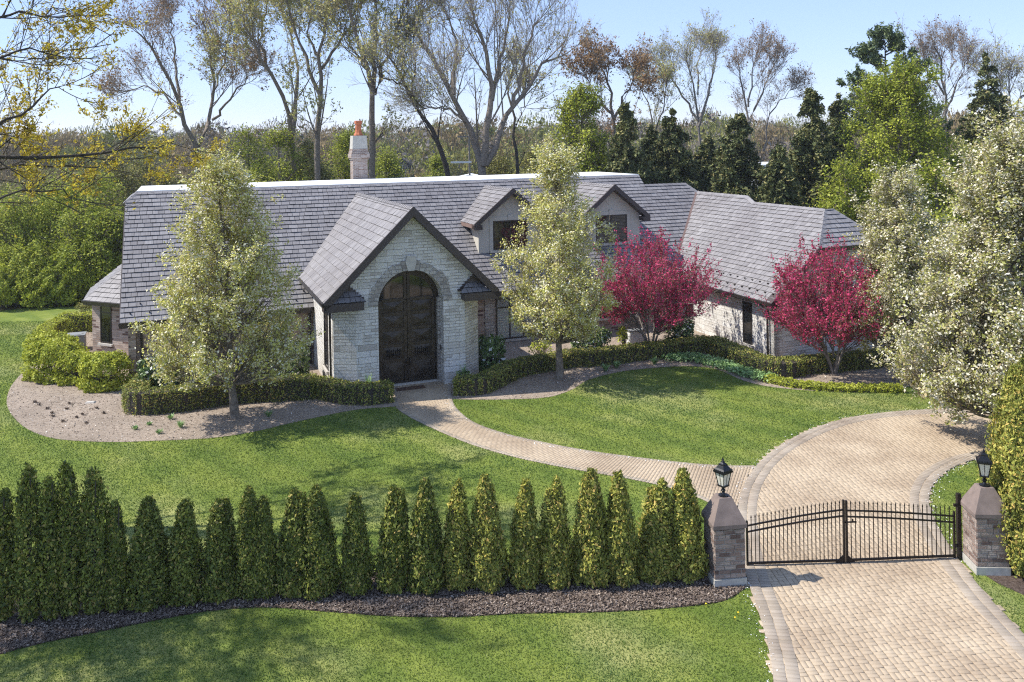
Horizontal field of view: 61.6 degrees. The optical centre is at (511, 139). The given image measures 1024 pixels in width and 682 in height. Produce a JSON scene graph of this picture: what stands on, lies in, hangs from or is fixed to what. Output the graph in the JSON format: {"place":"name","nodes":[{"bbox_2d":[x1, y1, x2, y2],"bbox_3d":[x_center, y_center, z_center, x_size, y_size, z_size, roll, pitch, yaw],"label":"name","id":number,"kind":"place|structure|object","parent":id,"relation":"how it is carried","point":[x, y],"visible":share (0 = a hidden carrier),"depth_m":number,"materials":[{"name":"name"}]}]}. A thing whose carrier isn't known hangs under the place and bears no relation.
{"place":"outdoors","nodes":[
{"label":"outdoors","id":0,"kind":"place"},
{"bbox_2d":[6,331,402,441],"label":"bed soil","id":1,"kind":"structure","parent":0,"point":[112,435],"depth_m":33.37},
{"bbox_2d":[19,334,88,385],"bbox_3d":[-20.843,9.859,38.984,3.132,2.119,2.303,-1,0,0],"label":"shrub","id":2,"kind":"object","parent":1,"relation":"on","point":[48,350],"visible":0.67,"depth_m":38.38,"materials":[{"name":"green plant"}]},
{"bbox_2d":[74,349,134,392],"bbox_3d":[-17.728,9.983,37.303,2.617,1.789,1.756,-1,0,0],"label":"shrub","id":3,"kind":"object","parent":1,"relation":"on","point":[113,362],"visible":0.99,"depth_m":36.93,"materials":[{"name":"green plant"}]},
{"bbox_2d":[119,372,316,415],"bbox_3d":[-11.853,10.205,34.647,7.834,1.066,1.998,-1,0,-7],"label":"hedge","id":4,"kind":"object","parent":1,"relation":"on","point":[142,400],"visible":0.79,"depth_m":34.38,"materials":[{"name":"green plant"}]},
{"bbox_2d":[128,129,325,419],"bbox_3d":[-10.876,5.145,32.681,6.646,11.093,6.837,-1,0,0],"label":"pear tree","id":5,"kind":"object","parent":1,"relation":"on","point":[231,254],"visible":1,"depth_m":32.33,"materials":[{"name":"green plant"}]},
{"bbox_2d":[310,375,395,405],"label":"hedge","id":6,"kind":"object","parent":1,"relation":"on","point":[340,391],"visible":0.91,"depth_m":34.55,"materials":[{"name":"green plant"}]},
{"bbox_2d":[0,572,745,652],"bbox_3d":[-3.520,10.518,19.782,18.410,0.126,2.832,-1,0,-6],"label":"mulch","id":7,"kind":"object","parent":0,"point":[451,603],"visible":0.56,"depth_m":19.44,"materials":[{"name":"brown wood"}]},
{"bbox_2d":[0,487,17,622],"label":"arborvitae","id":8,"kind":"object","parent":7,"relation":"on","point":[7,608],"visible":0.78,"depth_m":19.01,"materials":[{"name":"green plant"}]},
{"bbox_2d":[31,474,66,621],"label":"arborvitae","id":9,"kind":"object","parent":7,"relation":"on","point":[49,595],"visible":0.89,"depth_m":18.97,"materials":[{"name":"green plant"}]},
{"bbox_2d":[53,460,88,618],"bbox_3d":[-9.894,8.900,19.208,0.746,3.526,0.718,-1,0,0],"label":"arborvitae","id":10,"kind":"object","parent":7,"relation":"on","point":[69,585],"visible":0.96,"depth_m":19.07,"materials":[{"name":"green plant"}]},
{"bbox_2d":[250,494,278,599],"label":"arborvitae","id":11,"kind":"object","parent":7,"relation":"on","point":[267,549],"visible":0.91,"depth_m":19.81,"materials":[{"name":"green plant"}]},
{"bbox_2d":[0,171,961,310],"bbox_3d":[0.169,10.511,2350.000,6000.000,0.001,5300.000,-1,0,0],"label":"ground","id":12,"kind":"structure","parent":0,"point":[14,306],"depth_m":57.10,"materials":[{"name":"green plant"}]},
{"bbox_2d":[0,183,57,263],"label":"thicket shrub","id":13,"kind":"object","parent":12,"relation":"on","point":[29,223],"visible":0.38,"depth_m":60.33,"materials":[{"name":"green plant"}]},
{"bbox_2d":[0,236,63,307],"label":"thicket shrub","id":14,"kind":"object","parent":12,"relation":"on","point":[29,256],"visible":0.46,"depth_m":57.30,"materials":[{"name":"green plant"}]},
{"bbox_2d":[22,168,100,256],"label":"thicket shrub","id":15,"kind":"object","parent":12,"relation":"on","point":[56,204],"visible":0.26,"depth_m":62.39,"materials":[{"name":"green plant"}]},
{"bbox_2d":[30,189,123,295],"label":"understory tree","id":16,"kind":"object","parent":12,"relation":"on","point":[71,220],"visible":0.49,"depth_m":58.53,"materials":[{"name":"green plant"}]},
{"bbox_2d":[34,238,121,306],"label":"thicket shrub","id":17,"kind":"object","parent":12,"relation":"on","point":[72,265],"visible":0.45,"depth_m":57.29,"materials":[{"name":"green plant"}]},
{"bbox_2d":[47,158,127,242],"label":"thicket shrub","id":18,"kind":"object","parent":12,"relation":"on","point":[104,188],"visible":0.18,"depth_m":63.62,"materials":[{"name":"green plant"}]},
{"bbox_2d":[63,202,123,301],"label":"thicket shrub","id":19,"kind":"object","parent":12,"relation":"on","point":[109,248],"visible":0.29,"depth_m":58.63,"materials":[{"name":"green plant"}]},
{"bbox_2d":[86,153,151,215],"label":"understory tree","id":20,"kind":"object","parent":12,"relation":"on","point":[128,183],"visible":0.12,"depth_m":71.68,"materials":[{"name":"green plant"}]},
{"bbox_2d":[87,0,289,183],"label":"bare tree","id":21,"kind":"object","parent":12,"relation":"on","point":[168,14],"visible":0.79,"depth_m":73.72,"materials":[{"name":"grey plant"}]},
{"bbox_2d":[218,122,284,182],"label":"understory tree","id":22,"kind":"object","parent":12,"relation":"on","point":[247,153],"visible":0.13,"depth_m":73.92,"materials":[{"name":"green plant"}]},
{"bbox_2d":[180,0,341,180],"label":"bare tree","id":23,"kind":"object","parent":12,"relation":"on","point":[257,15],"visible":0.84,"depth_m":71.09,"materials":[{"name":"brown plant"}]},
{"bbox_2d":[243,121,310,182],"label":"understory tree","id":24,"kind":"object","parent":12,"relation":"on","point":[280,168],"visible":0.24,"depth_m":70.08,"materials":[{"name":"green plant"}]},
{"bbox_2d":[284,134,341,180],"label":"understory tree","id":25,"kind":"object","parent":12,"relation":"on","point":[309,162],"visible":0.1,"depth_m":73.33,"materials":[{"name":"green plant"}]},
{"bbox_2d":[264,0,387,179],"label":"bare tree","id":26,"kind":"object","parent":12,"relation":"on","point":[320,100],"visible":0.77,"depth_m":69.58,"materials":[{"name":"grey plant"}]},
{"bbox_2d":[321,128,368,179],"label":"understory tree","id":27,"kind":"object","parent":12,"relation":"on","point":[343,144],"visible":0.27,"depth_m":79.03,"materials":[{"name":"green plant"}]},
{"bbox_2d":[292,0,478,178],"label":"bare tree","id":28,"kind":"object","parent":12,"relation":"on","point":[355,20],"visible":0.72,"depth_m":67.55,"materials":[{"name":"grey plant"}]},
{"bbox_2d":[352,0,460,175],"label":"bare tree","id":29,"kind":"object","parent":12,"relation":"on","point":[391,43],"visible":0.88,"depth_m":64.32,"materials":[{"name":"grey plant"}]},
{"bbox_2d":[348,0,604,174],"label":"bare tree","id":30,"kind":"object","parent":12,"relation":"on","point":[484,157],"visible":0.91,"depth_m":63.99,"materials":[{"name":"grey plant"}]},
{"bbox_2d":[81,121,882,385],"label":"house","id":31,"kind":"structure","parent":12,"relation":"on","point":[393,269],"depth_m":42.80,"materials":[{"name":"stone"}]},
{"bbox_2d":[379,272,407,383],"bbox_3d":[-5.114,8.143,37.018,1.218,4.820,0.148,-1,0,-21],"label":"door","id":32,"kind":"structure","parent":31,"relation":"in","point":[393,296],"depth_m":37.07,"materials":[{"name":"brown wood"}]},
{"bbox_2d":[406,272,435,381],"bbox_3d":[-3.956,8.125,37.467,1.218,4.820,0.148,-1,0,-21],"label":"door","id":33,"kind":"structure","parent":31,"relation":"in","point":[420,305],"depth_m":37.49,"materials":[{"name":"brown wood"}]},
{"bbox_2d":[496,295,548,341],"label":"window","id":34,"kind":"structure","parent":31,"relation":"in","point":[503,328],"depth_m":44.70,"materials":[{"name":"grey metal"}]},
{"bbox_2d":[0,101,1023,186],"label":"woods","id":35,"kind":"object","parent":12,"relation":"on","point":[460,155],"visible":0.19,"depth_m":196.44,"materials":[{"name":"green plant"}]},
{"bbox_2d":[491,33,568,173],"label":"bare tree","id":36,"kind":"object","parent":12,"relation":"on","point":[514,116],"visible":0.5,"depth_m":72.70,"materials":[{"name":"grey plant"}]},
{"bbox_2d":[540,81,613,171],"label":"maple tree","id":37,"kind":"object","parent":12,"relation":"on","point":[577,99],"visible":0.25,"depth_m":61.26,"materials":[{"name":"green plant"}]},
{"bbox_2d":[551,18,668,150],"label":"bare tree","id":38,"kind":"object","parent":12,"relation":"on","point":[594,59],"visible":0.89,"depth_m":74.60,"materials":[{"name":"brown plant"}]},
{"bbox_2d":[601,101,650,183],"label":"spruce tree","id":39,"kind":"object","parent":12,"relation":"on","point":[623,155],"visible":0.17,"depth_m":59.64,"materials":[{"name":"green plant"}]},
{"bbox_2d":[628,53,704,136],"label":"bare tree","id":40,"kind":"object","parent":12,"relation":"on","point":[669,72],"visible":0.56,"depth_m":90.73,"materials":[{"name":"grey plant"}]},
{"bbox_2d":[643,108,709,191],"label":"spruce tree","id":41,"kind":"object","parent":12,"relation":"on","point":[677,157],"visible":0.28,"depth_m":61.37,"materials":[{"name":"green plant"}]},
{"bbox_2d":[629,7,734,159],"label":"bare tree","id":42,"kind":"object","parent":12,"relation":"on","point":[708,38],"visible":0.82,"depth_m":95.08,"materials":[{"name":"grey plant"}]},
{"bbox_2d":[705,112,777,202],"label":"spruce tree","id":43,"kind":"object","parent":12,"relation":"on","point":[732,170],"visible":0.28,"depth_m":59.39,"materials":[{"name":"green plant"}]},
{"bbox_2d":[720,18,815,160],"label":"bare tree","id":44,"kind":"object","parent":12,"relation":"on","point":[766,48],"visible":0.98,"depth_m":96.44,"materials":[{"name":"grey plant"}]},
{"bbox_2d":[787,82,853,219],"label":"spruce tree","id":45,"kind":"object","parent":12,"relation":"on","point":[811,144],"visible":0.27,"depth_m":59.48,"materials":[{"name":"green plant"}]},
{"bbox_2d":[823,92,859,187],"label":"spruce tree","id":46,"kind":"object","parent":12,"relation":"on","point":[835,108],"visible":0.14,"depth_m":67.60,"materials":[{"name":"green plant"}]},
{"bbox_2d":[825,42,971,267],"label":"maple tree","id":47,"kind":"object","parent":12,"relation":"on","point":[886,99],"visible":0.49,"depth_m":56.80,"materials":[{"name":"green plant"}]},
{"bbox_2d":[835,21,965,163],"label":"pine tree","id":48,"kind":"object","parent":12,"relation":"on","point":[866,53],"visible":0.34,"depth_m":69.87,"materials":[{"name":"green plant"}]},
{"bbox_2d":[894,11,995,149],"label":"bare tree","id":49,"kind":"object","parent":12,"relation":"on","point":[926,50],"visible":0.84,"depth_m":90.81,"materials":[{"name":"grey plant"}]},
{"bbox_2d":[953,49,1023,271],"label":"spruce tree","id":50,"kind":"object","parent":12,"relation":"on","point":[988,96],"visible":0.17,"depth_m":65.59,"materials":[{"name":"green plant"}]},
{"bbox_2d":[964,20,1023,125],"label":"bare tree","id":51,"kind":"object","parent":12,"relation":"on","point":[1004,69],"visible":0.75,"depth_m":90.12,"materials":[{"name":"brown plant"}]},
{"bbox_2d":[0,298,1023,681],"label":"lawn","id":52,"kind":"structure","parent":0,"point":[32,316],"depth_m":25.47,"materials":[{"name":"green plant"}]},
{"bbox_2d":[11,263,88,309],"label":"thicket shrub","id":53,"kind":"object","parent":52,"relation":"on","point":[59,284],"visible":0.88,"depth_m":56.19,"materials":[{"name":"green plant"}]},
{"bbox_2d":[0,0,232,251],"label":"oak tree","id":54,"kind":"object","parent":52,"relation":"on","point":[53,55],"visible":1,"depth_m":24.93,"materials":[{"name":"yellow plant"}]},
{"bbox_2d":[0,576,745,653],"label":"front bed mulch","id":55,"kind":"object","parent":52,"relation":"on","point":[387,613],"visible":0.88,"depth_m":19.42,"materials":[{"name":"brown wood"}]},
{"bbox_2d":[8,462,47,623],"bbox_3d":[-10.725,8.904,19.110,0.838,3.544,0.940,-1,0,0],"label":"arborvitae","id":56,"kind":"object","parent":55,"relation":"on","point":[28,603],"visible":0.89,"depth_m":18.91,"materials":[{"name":"green plant"}]},
{"bbox_2d":[72,465,111,615],"bbox_3d":[-9.436,9.019,19.407,0.918,3.317,0.942,-1,0,0],"label":"arborvitae","id":57,"kind":"object","parent":55,"relation":"on","point":[92,591],"visible":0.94,"depth_m":19.22,"materials":[{"name":"green plant"}]},
{"bbox_2d":[99,499,131,613],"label":"arborvitae","id":58,"kind":"object","parent":55,"relation":"on","point":[117,554],"visible":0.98,"depth_m":19.35,"materials":[{"name":"green plant"}]},
{"bbox_2d":[122,495,171,612],"bbox_3d":[-8.305,9.395,19.640,1.237,2.543,1.267,0,0,22],"label":"arborvitae","id":59,"kind":"object","parent":55,"relation":"on","point":[149,552],"visible":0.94,"depth_m":19.40,"materials":[{"name":"green plant"}]},
{"bbox_2d":[159,496,205,607],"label":"arborvitae","id":60,"kind":"object","parent":55,"relation":"on","point":[186,548],"visible":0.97,"depth_m":19.60,"materials":[{"name":"green plant"}]},
{"bbox_2d":[198,496,240,604],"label":"arborvitae","id":61,"kind":"object","parent":55,"relation":"on","point":[218,573],"visible":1,"depth_m":19.73,"materials":[{"name":"green plant"}]},
{"bbox_2d":[231,484,265,600],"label":"arborvitae","id":62,"kind":"object","parent":55,"relation":"on","point":[246,527],"visible":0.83,"depth_m":19.77,"materials":[{"name":"green plant"}]},
{"bbox_2d":[273,487,313,599],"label":"arborvitae","id":63,"kind":"object","parent":55,"relation":"on","point":[291,545],"visible":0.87,"depth_m":19.87,"materials":[{"name":"green plant"}]},
{"bbox_2d":[294,484,341,601],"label":"arborvitae","id":64,"kind":"object","parent":55,"relation":"on","point":[322,550],"visible":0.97,"depth_m":19.82,"materials":[{"name":"green plant"}]},
{"bbox_2d":[338,491,376,596],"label":"arborvitae","id":65,"kind":"object","parent":55,"relation":"on","point":[357,570],"visible":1,"depth_m":19.95,"materials":[{"name":"green plant"}]},
{"bbox_2d":[372,484,412,595],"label":"arborvitae","id":66,"kind":"object","parent":55,"relation":"on","point":[392,559],"visible":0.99,"depth_m":19.98,"materials":[{"name":"green plant"}]},
{"bbox_2d":[403,476,447,594],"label":"arborvitae","id":67,"kind":"object","parent":55,"relation":"on","point":[425,533],"visible":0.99,"depth_m":19.93,"materials":[{"name":"green plant"}]},
{"bbox_2d":[440,477,473,591],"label":"arborvitae","id":68,"kind":"object","parent":55,"relation":"on","point":[456,565],"visible":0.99,"depth_m":20.03,"materials":[{"name":"green plant"}]},
{"bbox_2d":[467,473,510,593],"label":"arborvitae","id":69,"kind":"object","parent":55,"relation":"on","point":[489,570],"visible":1,"depth_m":19.99,"materials":[{"name":"green plant"}]},
{"bbox_2d":[505,477,542,590],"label":"arborvitae","id":70,"kind":"object","parent":55,"relation":"on","point":[525,557],"visible":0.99,"depth_m":20.05,"materials":[{"name":"green plant"}]},
{"bbox_2d":[537,474,575,589],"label":"arborvitae","id":71,"kind":"object","parent":55,"relation":"on","point":[556,549],"visible":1,"depth_m":20.11,"materials":[{"name":"green plant"}]},
{"bbox_2d":[570,467,611,588],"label":"arborvitae","id":72,"kind":"object","parent":55,"relation":"on","point":[591,560],"visible":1,"depth_m":20.12,"materials":[{"name":"green plant"}]},
{"bbox_2d":[603,469,643,588],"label":"arborvitae","id":73,"kind":"object","parent":55,"relation":"on","point":[624,555],"visible":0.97,"depth_m":20.09,"materials":[{"name":"green plant"}]},
{"bbox_2d":[636,477,677,585],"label":"arborvitae","id":74,"kind":"object","parent":55,"relation":"on","point":[655,543],"visible":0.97,"depth_m":20.27,"materials":[{"name":"green plant"}]},
{"bbox_2d":[667,467,709,584],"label":"arborvitae","id":75,"kind":"object","parent":55,"relation":"on","point":[689,553],"visible":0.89,"depth_m":20.26,"materials":[{"name":"green plant"}]},
{"bbox_2d":[394,385,753,505],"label":"walkway","id":76,"kind":"structure","parent":52,"relation":"on","point":[447,419],"depth_m":28.66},
{"bbox_2d":[701,493,746,587],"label":"gate pillar","id":77,"kind":"structure","parent":52,"relation":"on","point":[725,524],"depth_m":20.06,"materials":[{"name":"stone"}]},
{"bbox_2d":[746,499,845,565],"bbox_3d":[6.930,9.600,21.010,2.432,1.540,0.060,-1,0,-2],"label":"gate leaf","id":78,"kind":"object","parent":77,"relation":"attached to","point":[842,559],"visible":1,"depth_m":21.00,"materials":[{"name":"black metal"}]},
{"bbox_2d":[754,138,805,205],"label":"spruce tree","id":79,"kind":"object","parent":52,"relation":"on","point":[778,176],"visible":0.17,"depth_m":56.39,"materials":[{"name":"green plant"}]},
{"bbox_2d":[805,150,888,275],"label":"understory tree","id":80,"kind":"object","parent":52,"relation":"on","point":[838,197],"visible":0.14,"depth_m":53.58,"materials":[{"name":"green plant"}]},
{"bbox_2d":[877,147,992,300],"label":"understory tree","id":81,"kind":"object","parent":52,"relation":"on","point":[939,215],"visible":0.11,"depth_m":51.64,"materials":[{"name":"green plant"}]},
{"bbox_2d":[866,83,1023,429],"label":"pear tree","id":82,"kind":"object","parent":52,"relation":"on","point":[974,335],"visible":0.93,"depth_m":28.29,"materials":[{"name":"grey plant"}]},
{"bbox_2d":[953,492,961,559],"bbox_3d":[10.972,9.515,21.181,0.165,1.620,0.100,-1,0,0],"label":"gate post","id":83,"kind":"object","parent":52,"relation":"on","point":[957,505],"visible":1,"depth_m":21.13,"materials":[{"name":"black metal"}]},
{"bbox_2d":[845,500,955,562],"bbox_3d":[9.511,9.568,21.125,2.808,1.520,0.080,-1,0,-3],"label":"gate leaf","id":84,"kind":"object","parent":83,"relation":"attached to","point":[849,559],"visible":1,"depth_m":21.10,"materials":[{"name":"black metal"}]},
{"bbox_2d":[961,483,1010,575],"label":"gate pillar","id":85,"kind":"structure","parent":52,"relation":"on","point":[984,553],"depth_m":20.39,"materials":[{"name":"stone"}]},
{"bbox_2d":[986,570,1023,594],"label":"front bed mulch","id":86,"kind":"object","parent":52,"relation":"on","point":[1011,582],"visible":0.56,"depth_m":20.07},
{"bbox_2d":[975,362,1023,539],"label":"arborvitae","id":87,"kind":"object","parent":86,"relation":"on","point":[1013,386],"visible":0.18,"depth_m":21.39,"materials":[{"name":"green plant"}]},
{"bbox_2d":[986,399,1023,577],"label":"arborvitae","id":88,"kind":"object","parent":86,"relation":"on","point":[1010,465],"visible":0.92,"depth_m":20.30,"materials":[{"name":"green plant"}]},
{"bbox_2d":[0,0,1023,140],"label":"sky","id":89,"kind":"structure","parent":0,"point":[821,30],"materials":[{"name":"blue"}]},
{"bbox_2d":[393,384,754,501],"bbox_3d":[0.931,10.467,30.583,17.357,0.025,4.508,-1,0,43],"label":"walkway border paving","id":90,"kind":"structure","parent":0,"point":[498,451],"depth_m":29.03,"materials":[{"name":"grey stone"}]},
{"bbox_2d":[449,317,920,399],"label":"bed soil","id":91,"kind":"structure","parent":0,"point":[508,389],"depth_m":37.66,"materials":[{"name":"brown soil"}]},
{"bbox_2d":[478,334,506,370],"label":"rhododendron","id":92,"kind":"object","parent":91,"relation":"on","point":[491,347],"visible":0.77,"depth_m":39.04,"materials":[{"name":"green plant"}]},
{"bbox_2d":[452,350,567,395],"bbox_3d":[-0.046,10.125,37.576,1.598,0.874,6.592,-1,0,44],"label":"hedge","id":93,"kind":"object","parent":91,"relation":"on","point":[496,377],"visible":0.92,"depth_m":36.97,"materials":[{"name":"green plant"}]},
{"bbox_2d":[489,130,627,379],"bbox_3d":[2.002,5.011,37.582,5.991,10.935,6.364,-1,0,0],"label":"pear tree","id":94,"kind":"object","parent":91,"relation":"on","point":[573,310],"visible":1,"depth_m":36.89,"materials":[{"name":"green plant"}]},
{"bbox_2d":[562,334,710,367],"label":"hedge","id":95,"kind":"object","parent":91,"relation":"on","point":[628,352],"visible":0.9,"depth_m":40.36,"materials":[{"name":"green plant"}]},
{"bbox_2d":[576,223,734,341],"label":"crabapple tree","id":96,"kind":"object","parent":91,"relation":"on","point":[664,287],"visible":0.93,"depth_m":40.78,"materials":[{"name":"red plant"}]},
{"bbox_2d":[660,351,777,381],"bbox_3d":[9.536,10.191,39.111,2.470,0.408,6.324,-1,0,-43],"label":"ground cover","id":97,"kind":"object","parent":91,"relation":"on","point":[748,371],"visible":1,"depth_m":39.07,"materials":[{"name":"green plant"}]},
{"bbox_2d":[703,334,805,377],"bbox_3d":[10.702,9.929,39.525,1.922,0.892,5.883,-1,0,-29],"label":"hedge","id":98,"kind":"object","parent":91,"relation":"on","point":[786,366],"visible":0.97,"depth_m":38.21,"materials":[{"name":"green plant"}]},
{"bbox_2d":[746,230,911,373],"bbox_3d":[14.055,7.103,37.664,6.293,6.382,7.142,-1,0,43],"label":"crabapple tree","id":99,"kind":"object","parent":91,"relation":"on","point":[809,313],"visible":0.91,"depth_m":36.95,"materials":[{"name":"red plant"}]},
{"bbox_2d":[762,373,905,393],"bbox_3d":[13.269,10.130,35.647,5.686,0.433,1.428,-1,0,19],"label":"hedge","id":100,"kind":"object","parent":91,"relation":"on","point":[862,387],"visible":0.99,"depth_m":35.28,"materials":[{"name":"green plant"}]},
{"bbox_2d":[789,347,897,374],"bbox_3d":[15.037,9.866,38.573,5.690,0.876,1.127,-1,0,-14],"label":"hedge","id":101,"kind":"object","parent":91,"relation":"on","point":[852,360],"visible":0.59,"depth_m":38.22,"materials":[{"name":"green plant"}]},
{"bbox_2d":[834,159,958,381],"bbox_3d":[16.440,5.486,36.498,5.270,9.524,4.975,-1,0,-38],"label":"pear tree","id":102,"kind":"object","parent":91,"relation":"on","point":[885,262],"visible":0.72,"depth_m":35.84,"materials":[{"name":"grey plant"}]},
{"bbox_2d":[737,408,1023,681],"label":"driveway","id":103,"kind":"structure","parent":0,"point":[888,460],"depth_m":20.47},
{"bbox_2d":[738,408,1023,681],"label":"driveway border paving","id":104,"kind":"structure","parent":0,"point":[791,665],"depth_m":20.95,"materials":[{"name":"grey stone"}]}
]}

